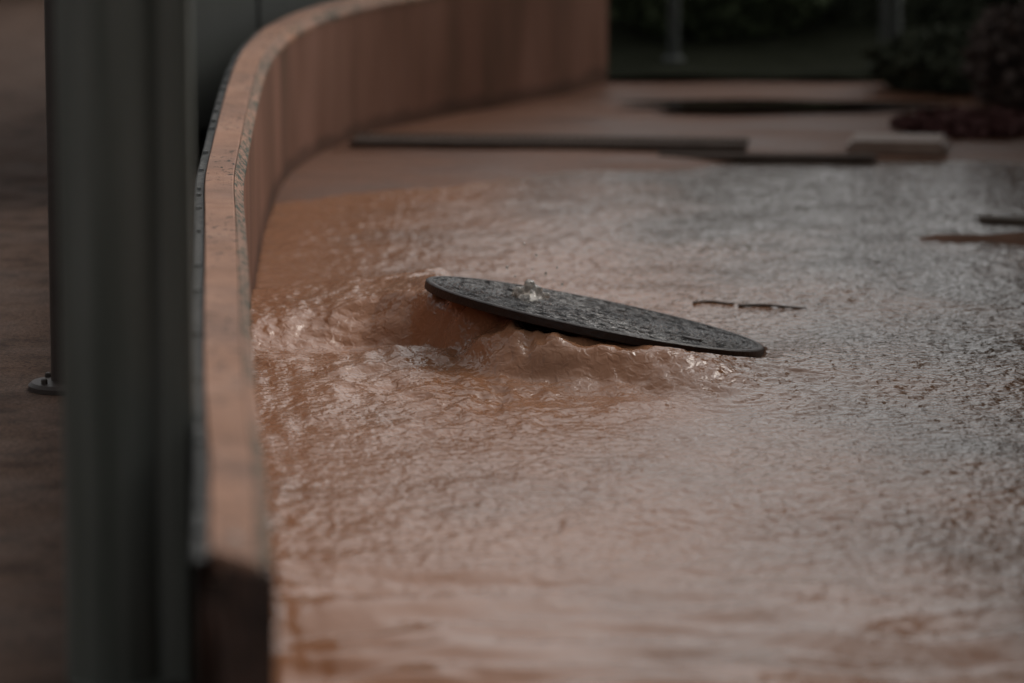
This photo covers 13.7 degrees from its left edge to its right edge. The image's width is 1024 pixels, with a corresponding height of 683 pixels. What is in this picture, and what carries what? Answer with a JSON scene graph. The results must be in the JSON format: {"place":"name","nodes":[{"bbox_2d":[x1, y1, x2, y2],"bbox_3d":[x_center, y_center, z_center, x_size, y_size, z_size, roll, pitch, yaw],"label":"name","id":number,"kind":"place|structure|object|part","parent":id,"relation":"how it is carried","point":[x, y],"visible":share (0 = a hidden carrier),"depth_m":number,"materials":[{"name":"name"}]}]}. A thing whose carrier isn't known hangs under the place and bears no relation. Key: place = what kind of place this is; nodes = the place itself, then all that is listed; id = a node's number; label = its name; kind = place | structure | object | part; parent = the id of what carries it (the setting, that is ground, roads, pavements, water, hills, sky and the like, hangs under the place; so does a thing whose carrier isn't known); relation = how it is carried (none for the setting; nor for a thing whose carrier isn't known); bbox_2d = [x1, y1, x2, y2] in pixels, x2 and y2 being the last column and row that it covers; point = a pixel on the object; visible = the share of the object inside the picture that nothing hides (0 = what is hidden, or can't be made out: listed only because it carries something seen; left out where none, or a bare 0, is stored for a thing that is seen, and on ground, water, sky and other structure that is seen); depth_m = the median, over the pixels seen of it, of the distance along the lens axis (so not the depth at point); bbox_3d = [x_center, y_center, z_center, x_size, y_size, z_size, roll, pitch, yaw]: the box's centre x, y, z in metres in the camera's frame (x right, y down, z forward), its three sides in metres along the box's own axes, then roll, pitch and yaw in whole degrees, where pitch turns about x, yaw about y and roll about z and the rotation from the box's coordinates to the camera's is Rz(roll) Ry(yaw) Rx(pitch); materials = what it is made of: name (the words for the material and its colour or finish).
{"place":"outdoors","nodes":[
{"label":"outdoors","id":0,"kind":"place"},
{"bbox_2d":[0,0,208,682],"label":"pavement","id":1,"kind":"structure","parent":0,"point":[32,610],"depth_m":7.68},
{"bbox_2d":[28,0,61,394],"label":"sign pole","id":2,"kind":"object","parent":1,"relation":"on","point":[49,383],"visible":0.48,"depth_m":7.67,"materials":[{"name":"grey metal"}]},
{"bbox_2d":[54,0,196,682],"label":"steel post","id":3,"kind":"object","parent":1,"relation":"on","point":[124,112],"visible":0.99,"depth_m":5.53,"materials":[{"name":"grey metal"}]},
{"bbox_2d":[192,0,331,170],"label":"utility cabinet","id":4,"kind":"object","parent":1,"relation":"on","point":[223,31],"visible":0.02,"depth_m":10.76,"materials":[{"name":"metal"}]},
{"bbox_3d":[-0.754,-1.079,10.635,0.041,1.100,0.932,2,10,11],"label":"door","id":5,"kind":"part","parent":4,"relation":"part of","materials":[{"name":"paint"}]},
{"bbox_3d":[-0.568,-1.237,11.555,0.041,1.100,0.932,2,10,11],"label":"door","id":6,"kind":"part","parent":4,"relation":"part of","materials":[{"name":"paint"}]},
{"bbox_2d":[192,0,607,682],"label":"curved wall","id":7,"kind":"structure","parent":1,"relation":"on","point":[300,88],"depth_m":10.00,"materials":[{"name":"concrete"}]},
{"bbox_2d":[269,516,280,523],"bbox_3d":[-0.272,0.205,4.885,0.015,0.008,0.015,-4,11,-24],"label":"leaf","id":8,"kind":"object","parent":7,"relation":"on","point":[272,520],"visible":1,"depth_m":4.88,"materials":[{"name":"brown plant"}]},
{"bbox_2d":[250,159,1023,682],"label":"water","id":9,"kind":"structure","parent":0,"point":[828,487],"depth_m":7.43,"materials":[{"name":"brown liquid"}]},
{"bbox_2d":[424,276,763,357],"bbox_3d":[0.159,-0.045,8.263,0.668,0.030,0.668,11,6,-1],"label":"manhole cover","id":10,"kind":"object","parent":9,"relation":"on","point":[596,318],"visible":0.96,"depth_m":8.15,"materials":[{"name":"metal"}]},
{"bbox_2d":[509,279,549,301],"bbox_3d":[0.032,-0.096,8.274,0.064,0.046,0.065,-7,12,-35],"label":"water jet","id":11,"kind":"object","parent":10,"relation":"on","point":[530,290],"visible":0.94,"depth_m":8.27,"materials":[{"name":"white liquid"}]},
{"bbox_2d":[692,300,733,303],"bbox_3d":[0.416,-0.080,8.816,0.086,0.008,0.022,0,10,0],"label":"twig","id":12,"kind":"object","parent":9,"relation":"on","point":[706,301],"visible":1,"depth_m":8.81,"materials":[{"name":"brown wood"}]},
{"bbox_2d":[738,304,805,308],"bbox_3d":[0.536,-0.072,8.777,0.141,0.008,0.022,2,10,10],"label":"twig","id":13,"kind":"object","parent":9,"relation":"on","point":[754,305],"visible":1,"depth_m":8.78,"materials":[{"name":"brown wood"}]},
{"bbox_2d":[275,75,1023,202],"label":"path","id":14,"kind":"structure","parent":0,"point":[346,168],"depth_m":11.62,"materials":[{"name":"concrete"}]},
{"bbox_2d":[349,134,748,151],"bbox_3d":[0.100,-0.525,11.294,1.050,0.019,0.162,1,10,5],"label":"kerb stone","id":15,"kind":"object","parent":14,"relation":"on","point":[709,144],"visible":1,"depth_m":11.25,"materials":[{"name":"stone"},{"name":"concrete"}]},
{"bbox_2d":[658,152,877,162],"bbox_3d":[0.660,-0.479,11.100,0.580,0.018,0.080,1,10,4],"label":"kerb stone","id":16,"kind":"object","parent":14,"relation":"on","point":[801,157],"visible":1,"depth_m":11.07,"materials":[{"name":"stone"}]},
{"bbox_2d":[619,99,952,109],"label":"puddle","id":17,"kind":"object","parent":14,"relation":"on","point":[735,104],"visible":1,"depth_m":12.11,"materials":[{"name":"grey liquid"}]},
{"bbox_2d":[847,132,948,155],"bbox_3d":[1.020,-0.517,11.275,0.260,0.045,0.200,1,10,8],"label":"kerb stone","id":18,"kind":"object","parent":14,"relation":"on","point":[906,144],"visible":0.98,"depth_m":11.19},
{"bbox_2d":[861,23,989,94],"bbox_3d":[1.290,-0.827,12.588,0.522,0.224,0.488,0,10,0],"label":"dark shrub","id":19,"kind":"object","parent":14,"relation":"on","point":[928,59],"visible":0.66,"depth_m":12.48,"materials":[{"name":"green plant"}]},
{"bbox_2d":[889,104,1023,138],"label":"red shrub","id":20,"kind":"object","parent":14,"relation":"on","point":[954,121],"visible":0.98,"depth_m":11.51,"materials":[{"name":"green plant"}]},
{"bbox_2d":[959,0,1023,109],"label":"brown shrub","id":21,"kind":"object","parent":14,"relation":"on","point":[994,57],"visible":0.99,"depth_m":12.04,"materials":[{"name":"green plant"}]},
{"bbox_2d":[607,16,973,78],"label":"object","id":22,"kind":"object","parent":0,"point":[826,48],"visible":0.29,"depth_m":13.37,"materials":[{"name":"green plant"}]},
{"bbox_2d":[662,0,683,62],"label":"garden post","id":23,"kind":"object","parent":22,"relation":"on","point":[673,56],"visible":1,"depth_m":13.11,"materials":[{"name":"grey metal"}]},
{"bbox_2d":[608,0,830,38],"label":"bush","id":24,"kind":"object","parent":22,"relation":"on","point":[706,19],"visible":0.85,"depth_m":13.61,"materials":[{"name":"green plant"}]},
{"bbox_2d":[607,0,1020,23],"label":"hedge","id":25,"kind":"object","parent":22,"relation":"on","point":[942,11],"visible":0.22,"depth_m":13.99,"materials":[{"name":"green plant"}]},
{"bbox_2d":[869,0,900,70],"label":"garden post","id":26,"kind":"object","parent":22,"relation":"on","point":[890,20],"visible":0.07,"depth_m":12.95,"materials":[{"name":"grey metal"}]},
{"bbox_2d":[918,232,1023,245],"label":"mud bank","id":27,"kind":"structure","parent":0,"point":[1015,238],"depth_m":9.70,"materials":[{"name":"brown soil"}]},
{"bbox_2d":[978,215,1023,226],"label":"board","id":28,"kind":"object","parent":27,"relation":"on","point":[1000,220],"visible":1,"depth_m":9.79,"materials":[{"name":"wood"}]}
]}

